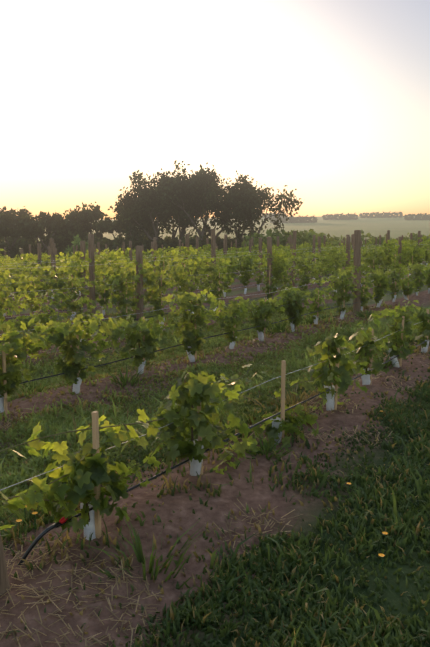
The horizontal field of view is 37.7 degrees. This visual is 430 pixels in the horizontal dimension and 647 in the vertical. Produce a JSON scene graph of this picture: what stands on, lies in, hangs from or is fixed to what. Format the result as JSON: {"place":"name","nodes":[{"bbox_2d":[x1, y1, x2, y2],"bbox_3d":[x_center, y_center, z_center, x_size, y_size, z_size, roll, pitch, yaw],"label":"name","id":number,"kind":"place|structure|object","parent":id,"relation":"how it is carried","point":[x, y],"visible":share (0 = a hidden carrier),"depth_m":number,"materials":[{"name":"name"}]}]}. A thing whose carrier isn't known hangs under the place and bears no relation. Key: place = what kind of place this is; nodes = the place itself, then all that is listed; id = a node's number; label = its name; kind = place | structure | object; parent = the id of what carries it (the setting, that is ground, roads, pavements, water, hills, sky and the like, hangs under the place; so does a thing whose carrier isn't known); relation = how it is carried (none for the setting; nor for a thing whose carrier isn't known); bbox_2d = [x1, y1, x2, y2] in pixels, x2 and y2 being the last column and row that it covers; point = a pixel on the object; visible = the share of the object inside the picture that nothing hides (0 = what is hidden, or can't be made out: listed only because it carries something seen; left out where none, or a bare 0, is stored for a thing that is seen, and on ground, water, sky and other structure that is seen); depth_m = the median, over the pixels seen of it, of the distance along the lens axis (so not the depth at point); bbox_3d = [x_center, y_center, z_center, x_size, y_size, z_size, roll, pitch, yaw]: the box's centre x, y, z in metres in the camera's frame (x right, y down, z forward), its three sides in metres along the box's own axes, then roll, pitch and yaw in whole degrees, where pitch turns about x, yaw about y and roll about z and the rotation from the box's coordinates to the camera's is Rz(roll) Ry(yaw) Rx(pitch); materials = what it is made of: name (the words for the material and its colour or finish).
{"place":"outdoors","nodes":[
{"label":"outdoors","id":0,"kind":"place"},
{"bbox_2d":[0,301,429,646],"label":"grass","id":1,"kind":"structure","parent":0,"point":[319,628],"depth_m":3.87,"materials":[{"name":"green plant"}]},
{"bbox_2d":[0,216,429,646],"bbox_3d":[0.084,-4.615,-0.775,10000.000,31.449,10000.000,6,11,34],"label":"ground","id":2,"kind":"structure","parent":0,"point":[262,494],"depth_m":3.66,"materials":[{"name":"brown soil"}]},
{"bbox_2d":[16,411,387,566],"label":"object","id":3,"kind":"object","parent":2,"relation":"on","point":[62,520],"visible":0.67,"depth_m":3.39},
{"bbox_2d":[0,229,421,593],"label":"trellis posts","id":4,"kind":"object","parent":2,"relation":"on","point":[354,240],"visible":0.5,"depth_m":17.63,"materials":[{"name":"brown wood"}]},
{"bbox_2d":[0,243,429,490],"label":"trellis wires","id":5,"kind":"object","parent":4,"relation":"attached to","point":[160,309],"visible":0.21,"depth_m":10.24,"materials":[{"name":"grey metal"}]},
{"bbox_2d":[0,251,423,521],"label":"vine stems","id":6,"kind":"object","parent":2,"relation":"on","point":[192,407],"visible":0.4,"depth_m":5.35,"materials":[{"name":"plant"}]},
{"bbox_2d":[0,247,429,532],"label":"vine leaves","id":7,"kind":"object","parent":2,"relation":"on","point":[88,472],"visible":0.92,"depth_m":6.48,"materials":[{"name":"green plant"}]},
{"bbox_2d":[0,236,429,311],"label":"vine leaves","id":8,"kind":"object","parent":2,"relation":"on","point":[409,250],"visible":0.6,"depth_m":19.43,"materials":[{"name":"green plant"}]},
{"bbox_2d":[0,261,429,564],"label":"drip lines","id":9,"kind":"object","parent":2,"relation":"on","point":[39,537],"visible":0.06,"depth_m":5.18,"materials":[{"name":"black"}]},
{"bbox_2d":[0,262,429,539],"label":"vine guards","id":10,"kind":"object","parent":2,"relation":"on","point":[195,465],"visible":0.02,"depth_m":6.54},
{"bbox_2d":[2,249,428,538],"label":"vine stakes","id":11,"kind":"object","parent":2,"relation":"on","point":[95,434],"visible":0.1,"depth_m":5.67,"materials":[{"name":"brown wood"}]},
{"bbox_2d":[0,160,429,261],"bbox_3d":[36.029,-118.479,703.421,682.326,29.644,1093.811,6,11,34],"label":"tree","id":12,"kind":"object","parent":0,"point":[14,224],"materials":[{"name":"green plant"}]},
{"bbox_2d":[0,0,429,219],"label":"sky","id":13,"kind":"structure","parent":0,"point":[328,101],"materials":[{"name":"white"}]}
]}

